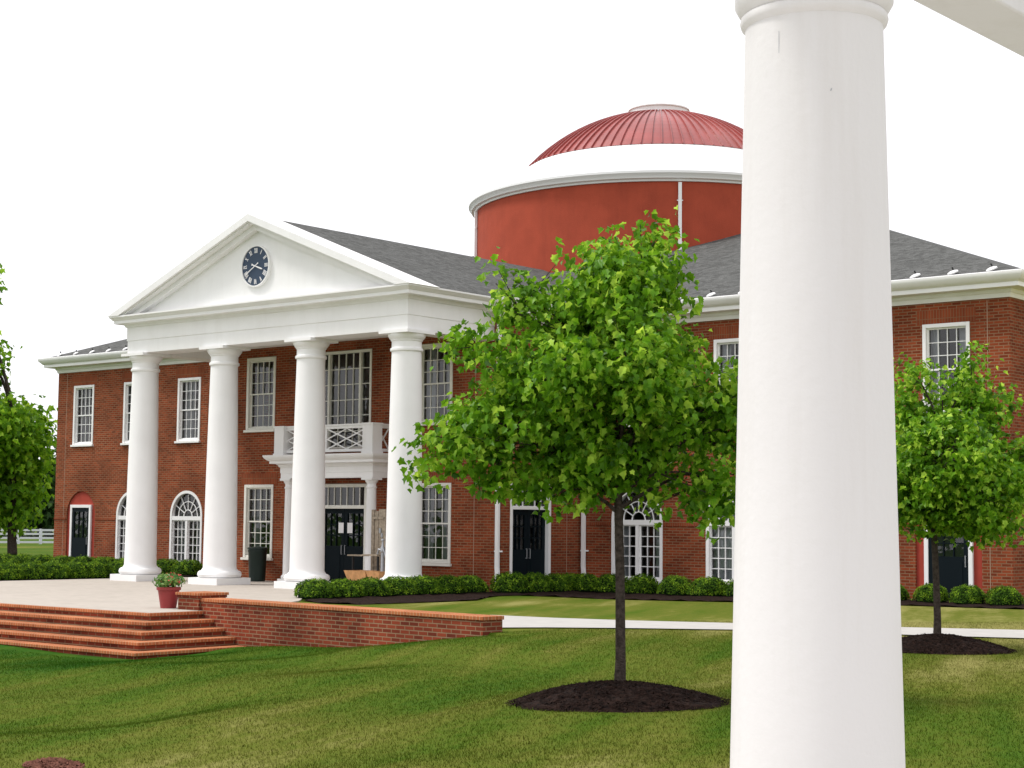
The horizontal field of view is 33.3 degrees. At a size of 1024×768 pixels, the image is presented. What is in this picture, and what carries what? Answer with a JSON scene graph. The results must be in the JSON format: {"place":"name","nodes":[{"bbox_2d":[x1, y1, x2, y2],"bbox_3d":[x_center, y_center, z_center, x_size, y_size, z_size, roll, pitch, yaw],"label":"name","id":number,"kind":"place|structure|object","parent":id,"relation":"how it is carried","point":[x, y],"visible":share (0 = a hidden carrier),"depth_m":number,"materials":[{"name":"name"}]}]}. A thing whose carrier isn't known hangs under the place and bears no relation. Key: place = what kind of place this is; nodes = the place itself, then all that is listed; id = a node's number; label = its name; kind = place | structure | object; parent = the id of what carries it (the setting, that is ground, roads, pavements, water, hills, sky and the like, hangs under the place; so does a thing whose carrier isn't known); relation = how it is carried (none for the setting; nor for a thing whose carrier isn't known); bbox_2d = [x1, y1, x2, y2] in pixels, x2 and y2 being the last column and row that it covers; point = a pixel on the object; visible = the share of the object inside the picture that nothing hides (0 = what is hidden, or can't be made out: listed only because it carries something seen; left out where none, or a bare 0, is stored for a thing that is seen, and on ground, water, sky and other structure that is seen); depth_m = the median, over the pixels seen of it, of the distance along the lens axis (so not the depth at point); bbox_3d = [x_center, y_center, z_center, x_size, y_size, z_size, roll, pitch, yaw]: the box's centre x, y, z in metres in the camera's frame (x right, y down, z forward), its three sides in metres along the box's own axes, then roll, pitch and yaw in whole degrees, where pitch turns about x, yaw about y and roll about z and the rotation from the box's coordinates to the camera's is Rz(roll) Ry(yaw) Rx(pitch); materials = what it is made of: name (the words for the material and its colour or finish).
{"place":"outdoors","nodes":[
{"label":"outdoors","id":0,"kind":"place"},
{"bbox_2d":[0,577,304,640],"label":"terrace","id":1,"kind":"structure","parent":0,"point":[125,596],"depth_m":37.88,"materials":[{"name":"concrete"}]},
{"bbox_2d":[152,572,184,607],"bbox_3d":[-6.391,3.838,31.895,0.683,0.663,0.633,-3,-6,40],"label":"flower pot","id":2,"kind":"object","parent":1,"relation":"on","point":[168,597],"visible":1,"depth_m":31.74,"materials":[{"name":"red ceramic"}]},
{"bbox_2d":[247,547,267,581],"bbox_3d":[-6.884,4.865,46.306,0.550,0.930,0.550,-3,-6,40],"label":"trash bin","id":3,"kind":"object","parent":1,"relation":"on","point":[257,557],"visible":0.98,"depth_m":46.10,"materials":[{"name":"black plastic"}]},
{"bbox_2d":[347,554,380,570],"bbox_3d":[-3.557,4.549,41.492,1.020,0.850,0.250,-3,-6,40],"label":"table","id":4,"kind":"object","parent":1,"relation":"on","point":[352,555],"visible":0.68,"depth_m":41.37,"materials":[{"name":"brown wood"}]},
{"bbox_2d":[344,570,384,580],"bbox_3d":[-3.439,4.715,41.122,1.180,0.460,0.540,-3,-6,40],"label":"wooden trough","id":5,"kind":"object","parent":1,"relation":"on","point":[355,574],"visible":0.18,"depth_m":40.97,"materials":[{"name":"beige wood"}]},
{"bbox_2d":[371,509,386,570],"bbox_3d":[-3.243,4.014,41.599,0.470,1.940,0.085,-3,-6,40],"label":"timber stand","id":6,"kind":"object","parent":1,"relation":"on","point":[378,526],"visible":0.72,"depth_m":41.63,"materials":[{"name":"brown wood"}]},
{"bbox_2d":[377,539,384,570],"bbox_3d":[-3.070,4.323,41.003,0.429,1.230,0.180,-3,-6,40],"label":"hand pump","id":7,"kind":"object","parent":1,"relation":"on","point":[382,549],"visible":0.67,"depth_m":41.01,"materials":[{"name":"grey metal"}]},
{"bbox_2d":[0,528,1023,767],"bbox_3d":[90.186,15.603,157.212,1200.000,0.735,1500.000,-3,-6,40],"label":"ground","id":8,"kind":"structure","parent":0,"point":[594,608],"depth_m":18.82,"materials":[{"name":"green plant"}]},
{"bbox_2d":[0,529,53,543],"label":"rail fence","id":9,"kind":"object","parent":8,"relation":"on","point":[40,537],"visible":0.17,"depth_m":109.57,"materials":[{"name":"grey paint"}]},
{"bbox_2d":[0,447,56,536],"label":"background tree","id":10,"kind":"object","parent":8,"relation":"on","point":[49,511],"visible":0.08,"depth_m":148.06,"materials":[{"name":"green plant"}]},
{"bbox_2d":[0,263,57,554],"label":"shade tree","id":11,"kind":"object","parent":8,"relation":"on","point":[26,437],"visible":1,"depth_m":67.60,"materials":[{"name":"green plant"}]},
{"bbox_2d":[6,435,56,535],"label":"background tree","id":12,"kind":"object","parent":8,"relation":"on","point":[55,458],"depth_m":159.16,"materials":[{"name":"green plant"}]},
{"bbox_2d":[25,451,55,536],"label":"background tree","id":13,"kind":"object","parent":8,"relation":"on","point":[37,523],"depth_m":149.96,"materials":[{"name":"green plant"}]},
{"bbox_2d":[22,757,84,767],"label":"mulch patch","id":14,"kind":"object","parent":8,"relation":"on","point":[52,762],"visible":1,"depth_m":13.47,"materials":[{"name":"brown soil"}]},
{"bbox_2d":[0,575,196,580],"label":"mulch bed","id":15,"kind":"object","parent":8,"relation":"on","point":[97,578],"visible":0.03,"depth_m":47.56,"materials":[{"name":"brown soil"}]},
{"bbox_2d":[0,553,13,563],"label":"boxwood shrub","id":16,"kind":"object","parent":15,"relation":"on","point":[4,557],"visible":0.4,"depth_m":56.56,"materials":[{"name":"green plant"}]},
{"bbox_2d":[0,562,24,579],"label":"boxwood shrub","id":17,"kind":"object","parent":15,"relation":"on","point":[11,571],"visible":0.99,"depth_m":45.16,"materials":[{"name":"green plant"}]},
{"bbox_2d":[6,553,31,564],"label":"boxwood shrub","id":18,"kind":"object","parent":15,"relation":"on","point":[19,558],"visible":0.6,"depth_m":55.85,"materials":[{"name":"green plant"}]},
{"bbox_2d":[19,561,46,579],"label":"boxwood shrub","id":19,"kind":"object","parent":15,"relation":"on","point":[32,570],"visible":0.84,"depth_m":45.69,"materials":[{"name":"green plant"}]},
{"bbox_2d":[26,554,52,565],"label":"boxwood shrub","id":20,"kind":"object","parent":15,"relation":"on","point":[42,558],"visible":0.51,"depth_m":55.21,"materials":[{"name":"green plant"}]},
{"bbox_2d":[42,560,69,578],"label":"boxwood shrub","id":21,"kind":"object","parent":15,"relation":"on","point":[57,570],"visible":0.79,"depth_m":46.23,"materials":[{"name":"green plant"}]},
{"bbox_2d":[49,555,74,563],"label":"boxwood shrub","id":22,"kind":"object","parent":15,"relation":"on","point":[63,559],"visible":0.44,"depth_m":54.50,"materials":[{"name":"green plant"}]},
{"bbox_2d":[64,561,94,578],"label":"boxwood shrub","id":23,"kind":"object","parent":15,"relation":"on","point":[79,570],"visible":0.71,"depth_m":46.78,"materials":[{"name":"green plant"}]},
{"bbox_2d":[69,555,94,563],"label":"boxwood shrub","id":24,"kind":"object","parent":15,"relation":"on","point":[83,559],"visible":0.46,"depth_m":53.81,"materials":[{"name":"green plant"}]},
{"bbox_2d":[86,560,114,577],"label":"boxwood shrub","id":25,"kind":"object","parent":15,"relation":"on","point":[102,569],"visible":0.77,"depth_m":47.37,"materials":[{"name":"green plant"}]},
{"bbox_2d":[93,556,116,562],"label":"boxwood shrub","id":26,"kind":"object","parent":15,"relation":"on","point":[106,559],"visible":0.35,"depth_m":53.18,"materials":[{"name":"green plant"}]},
{"bbox_2d":[107,559,123,573],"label":"boxwood shrub","id":27,"kind":"object","parent":15,"relation":"on","point":[115,566],"visible":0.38,"depth_m":47.89,"materials":[{"name":"green plant"}]},
{"bbox_2d":[156,558,177,573],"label":"boxwood shrub","id":28,"kind":"object","parent":15,"relation":"on","point":[164,565],"visible":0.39,"depth_m":50.99,"materials":[{"name":"green plant"}]},
{"bbox_2d":[170,559,202,575],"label":"boxwood shrub","id":29,"kind":"object","parent":15,"relation":"on","point":[190,567],"visible":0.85,"depth_m":50.34,"materials":[{"name":"green plant"}]},
{"bbox_2d":[0,603,246,659],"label":"brick steps","id":30,"kind":"structure","parent":8,"relation":"on","point":[158,625],"depth_m":30.19,"materials":[{"name":"red brick"}]},
{"bbox_2d":[175,591,503,647],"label":"brick retaining wall","id":31,"kind":"structure","parent":8,"relation":"on","point":[248,622],"depth_m":28.63,"materials":[{"name":"red brick"}]},
{"bbox_2d":[37,103,1023,599],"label":"brick building","id":32,"kind":"structure","parent":8,"relation":"on","point":[277,387],"depth_m":44.16,"materials":[{"name":"red brick"}]},
{"bbox_2d":[69,505,91,557],"bbox_3d":[-14.476,5.099,57.389,1.140,2.100,0.098,-3,-6,40],"label":"door","id":33,"kind":"structure","parent":32,"relation":"in","point":[80,532],"depth_m":57.41,"materials":[{"name":"black paint"}]},
{"bbox_2d":[70,385,94,446],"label":"window","id":34,"kind":"structure","parent":32,"relation":"in","point":[86,397],"depth_m":57.99,"materials":[{"name":"white paint"}]},
{"bbox_2d":[115,492,126,558],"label":"window","id":35,"kind":"structure","parent":32,"relation":"in","point":[119,517],"depth_m":56.10,"materials":[{"name":"white paint"}]},
{"bbox_2d":[120,382,131,444],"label":"window","id":36,"kind":"structure","parent":32,"relation":"in","point":[125,441],"depth_m":56.29,"materials":[{"name":"white paint"}]},
{"bbox_2d":[169,491,201,561],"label":"window","id":37,"kind":"structure","parent":32,"relation":"in","point":[183,535],"depth_m":54.05,"materials":[{"name":"white paint"}]},
{"bbox_2d":[174,377,200,442],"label":"window","id":38,"kind":"structure","parent":32,"relation":"in","point":[191,390],"depth_m":54.48,"materials":[{"name":"white paint"}]},
{"bbox_2d":[240,485,273,560],"bbox_3d":[-6.893,3.815,47.224,1.260,2.070,0.416,-3,-6,40],"label":"window","id":39,"kind":"structure","parent":32,"relation":"in","point":[258,499],"depth_m":47.42,"materials":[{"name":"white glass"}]},
{"bbox_2d":[243,356,275,432],"bbox_3d":[-6.859,0.307,47.507,1.260,2.070,0.415,-3,-6,40],"label":"window","id":40,"kind":"structure","parent":32,"relation":"in","point":[260,405],"depth_m":47.70,"materials":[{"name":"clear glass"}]},
{"bbox_2d":[324,484,366,580],"bbox_3d":[-4.437,3.940,45.050,1.840,2.620,0.165,-3,-6,40],"label":"door","id":41,"kind":"structure","parent":32,"relation":"in","point":[337,560],"depth_m":45.06,"materials":[{"name":"black wood"}]},
{"bbox_2d":[325,349,371,448],"bbox_3d":[-4.407,0.416,45.329,2.040,2.590,0.152,-3,-6,40],"label":"window","id":42,"kind":"structure","parent":32,"relation":"in","point":[361,352],"depth_m":45.24,"materials":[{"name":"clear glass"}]},
{"bbox_2d":[422,483,451,565],"bbox_3d":[-1.886,3.526,43.027,1.260,2.070,0.412,-3,-6,40],"label":"window","id":43,"kind":"structure","parent":32,"relation":"in","point":[446,526],"depth_m":43.04,"materials":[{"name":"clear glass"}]},
{"bbox_2d":[422,342,452,425],"bbox_3d":[-1.850,0.017,43.312,1.260,2.070,0.416,-3,-6,40],"label":"window","id":44,"kind":"structure","parent":32,"relation":"in","point":[431,360],"depth_m":43.54,"materials":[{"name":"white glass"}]},
{"bbox_2d":[509,483,550,575],"bbox_3d":[0.406,3.766,42.305,0.165,2.620,1.580,-3,-6,40],"label":"door","id":45,"kind":"structure","parent":32,"relation":"in","point":[526,560],"depth_m":42.37,"materials":[{"name":"black paint"}]},
{"bbox_2d":[611,492,662,583],"bbox_3d":[3.202,3.798,42.785,1.640,2.410,0.412,-3,-6,40],"label":"window","id":46,"kind":"structure","parent":32,"relation":"in","point":[627,524],"depth_m":42.66,"materials":[{"name":"white paint"}]},
{"bbox_2d":[706,490,734,583],"bbox_3d":[5.375,3.672,40.964,1.640,2.410,0.410,-3,-6,40],"label":"window","id":47,"kind":"structure","parent":32,"relation":"in","point":[723,549],"depth_m":41.29,"materials":[{"name":"white paint"}]},
{"bbox_2d":[714,338,738,386],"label":"window","id":48,"kind":"structure","parent":32,"relation":"in","point":[726,343],"depth_m":41.52,"materials":[{"name":"white paint"}]},
{"bbox_2d":[922,321,969,412],"bbox_3d":[9.627,-0.300,37.729,1.200,2.070,0.412,-3,-6,40],"label":"window","id":49,"kind":"structure","parent":32,"relation":"in","point":[931,342],"depth_m":37.93,"materials":[{"name":"white paint"}]},
{"bbox_2d":[924,530,973,596],"bbox_3d":[9.503,3.713,37.304,1.140,2.100,0.098,-3,-6,40],"label":"door","id":50,"kind":"structure","parent":32,"relation":"in","point":[956,564],"depth_m":37.25,"materials":[{"name":"black paint"}]},
{"bbox_2d":[506,679,730,712],"bbox_3d":[1.030,2.937,16.255,2.112,0.273,2.099,-3,-6,40],"label":"mulch mound","id":51,"kind":"object","parent":8,"relation":"on","point":[620,696],"visible":0.99,"depth_m":15.77,"materials":[{"name":"brown soil"}]},
{"bbox_2d":[392,205,737,680],"bbox_3d":[1.050,0.598,16.564,3.486,4.723,3.082,-3,-6,40],"label":"maple tree","id":52,"kind":"object","parent":51,"relation":"on","point":[588,379],"visible":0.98,"depth_m":16.30,"materials":[{"name":"green plant"}]},
{"bbox_2d":[301,590,1023,608],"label":"mulch bed","id":53,"kind":"object","parent":8,"relation":"on","point":[388,599],"visible":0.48,"depth_m":37.38,"materials":[{"name":"brown soil"}]},
{"bbox_2d":[294,578,339,598],"bbox_3d":[-4.208,4.351,36.681,1.039,0.452,1.013,-3,-6,40],"label":"boxwood shrub","id":54,"kind":"object","parent":53,"relation":"on","point":[317,588],"visible":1,"depth_m":36.38,"materials":[{"name":"green plant"}]},
{"bbox_2d":[330,578,366,597],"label":"boxwood shrub","id":55,"kind":"object","parent":53,"relation":"on","point":[347,588],"visible":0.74,"depth_m":37.00,"materials":[{"name":"green plant"}]},
{"bbox_2d":[355,576,391,596],"bbox_3d":[-3.115,4.472,37.935,0.991,0.435,1.084,-1,-5,15],"label":"boxwood shrub","id":56,"kind":"object","parent":53,"relation":"on","point":[377,587],"visible":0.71,"depth_m":37.64,"materials":[{"name":"green plant"}]},
{"bbox_2d":[383,575,416,595],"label":"boxwood shrub","id":57,"kind":"object","parent":53,"relation":"on","point":[402,586],"visible":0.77,"depth_m":38.23,"materials":[{"name":"green plant"}]},
{"bbox_2d":[408,574,444,594],"bbox_3d":[-2.070,4.578,39.220,1.058,0.450,1.007,1,-5,-9],"label":"boxwood shrub","id":58,"kind":"object","parent":53,"relation":"on","point":[426,584],"visible":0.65,"depth_m":38.90,"materials":[{"name":"green plant"}]},
{"bbox_2d":[434,574,466,593],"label":"boxwood shrub","id":59,"kind":"object","parent":53,"relation":"on","point":[452,584],"visible":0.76,"depth_m":39.52,"materials":[{"name":"green plant"}]},
{"bbox_2d":[456,575,489,592],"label":"boxwood shrub","id":60,"kind":"object","parent":53,"relation":"on","point":[473,583],"visible":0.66,"depth_m":40.17,"materials":[{"name":"green plant"}]},
{"bbox_2d":[489,571,533,592],"bbox_3d":[-0.057,4.687,40.664,1.101,0.504,1.114,-3,-6,40],"label":"boxwood shrub","id":61,"kind":"object","parent":53,"relation":"on","point":[507,582],"visible":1,"depth_m":40.36,"materials":[{"name":"green plant"}]},
{"bbox_2d":[525,572,553,591],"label":"boxwood shrub","id":62,"kind":"object","parent":53,"relation":"on","point":[540,583],"visible":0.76,"depth_m":40.76,"materials":[{"name":"green plant"}]},
{"bbox_2d":[546,573,571,591],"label":"boxwood shrub","id":63,"kind":"object","parent":53,"relation":"on","point":[560,583],"visible":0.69,"depth_m":41.21,"materials":[{"name":"green plant"}]},
{"bbox_2d":[560,572,575,590],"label":"boxwood shrub","id":64,"kind":"object","parent":53,"relation":"on","point":[569,575],"visible":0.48,"depth_m":41.76,"materials":[{"name":"green plant"}]},
{"bbox_2d":[570,572,597,590],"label":"boxwood shrub","id":65,"kind":"object","parent":53,"relation":"on","point":[584,581],"visible":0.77,"depth_m":41.60,"materials":[{"name":"green plant"}]},
{"bbox_2d":[590,573,627,592],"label":"boxwood shrub","id":66,"kind":"object","parent":53,"relation":"on","point":[605,583],"visible":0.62,"depth_m":41.00,"materials":[{"name":"green plant"}]},
{"bbox_2d":[625,573,658,593],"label":"boxwood shrub","id":67,"kind":"object","parent":53,"relation":"on","point":[642,584],"visible":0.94,"depth_m":40.37,"materials":[{"name":"green plant"}]},
{"bbox_2d":[656,573,691,594],"bbox_3d":[3.825,4.688,40.134,0.906,0.493,1.039,3,-5,-25],"label":"boxwood shrub","id":68,"kind":"object","parent":53,"relation":"on","point":[672,585],"visible":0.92,"depth_m":39.89,"materials":[{"name":"green plant"}]},
{"bbox_2d":[687,576,727,595],"bbox_3d":[4.587,4.669,39.673,1.058,0.459,0.900,-1,-5,14],"label":"boxwood shrub","id":69,"kind":"object","parent":53,"relation":"on","point":[708,586],"visible":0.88,"depth_m":39.39,"materials":[{"name":"green plant"}]},
{"bbox_2d":[722,578,733,596],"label":"boxwood shrub","id":70,"kind":"object","parent":53,"relation":"on","point":[729,588],"visible":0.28,"depth_m":38.89,"materials":[{"name":"green plant"}]},
{"bbox_2d":[900,584,910,600],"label":"boxwood shrub","id":71,"kind":"object","parent":53,"relation":"on","point":[904,595],"visible":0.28,"depth_m":36.70,"materials":[{"name":"green plant"}]},
{"bbox_2d":[911,582,948,602],"bbox_3d":[8.876,4.405,36.313,0.819,0.425,0.831,0,-5,10],"label":"boxwood shrub","id":72,"kind":"object","parent":53,"relation":"on","point":[924,593],"visible":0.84,"depth_m":36.12,"materials":[{"name":"green plant"}]},
{"bbox_2d":[948,584,986,603],"bbox_3d":[9.537,4.379,35.813,0.847,0.408,0.814,2,-5,-21],"label":"boxwood shrub","id":73,"kind":"object","parent":53,"relation":"on","point":[968,594],"visible":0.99,"depth_m":35.56,"materials":[{"name":"green plant"}]},
{"bbox_2d":[985,585,1023,605],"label":"boxwood shrub","id":74,"kind":"object","parent":53,"relation":"on","point":[1005,595],"visible":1,"depth_m":35.05,"materials":[{"name":"green plant"}]},
{"bbox_2d":[902,632,1017,654],"bbox_3d":[5.836,3.526,23.329,2.074,0.279,2.010,-3,-6,40],"label":"mulch mound","id":75,"kind":"object","parent":8,"relation":"on","point":[941,644],"visible":0.79,"depth_m":22.80,"materials":[{"name":"brown soil"}]},
{"bbox_2d":[893,340,1023,633],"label":"maple tree","id":76,"kind":"object","parent":75,"relation":"on","point":[961,470],"visible":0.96,"depth_m":23.18,"materials":[{"name":"green plant"}]},
{"bbox_2d":[0,0,1023,459],"label":"sky","id":77,"kind":"structure","parent":0,"point":[134,134],"materials":[{"name":"white"}]},
{"bbox_2d":[499,615,1023,637],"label":"path","id":78,"kind":"structure","parent":0,"point":[516,621],"depth_m":27.88,"materials":[{"name":"concrete"}]},
{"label":"pavement","id":79,"kind":"structure","parent":0,"visible":0},
{"bbox_2d":[730,0,1023,767],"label":"white pergola","id":80,"kind":"object","parent":79,"relation":"on","point":[817,674],"visible":1,"depth_m":5.81,"materials":[{"name":"paint"}]}
]}

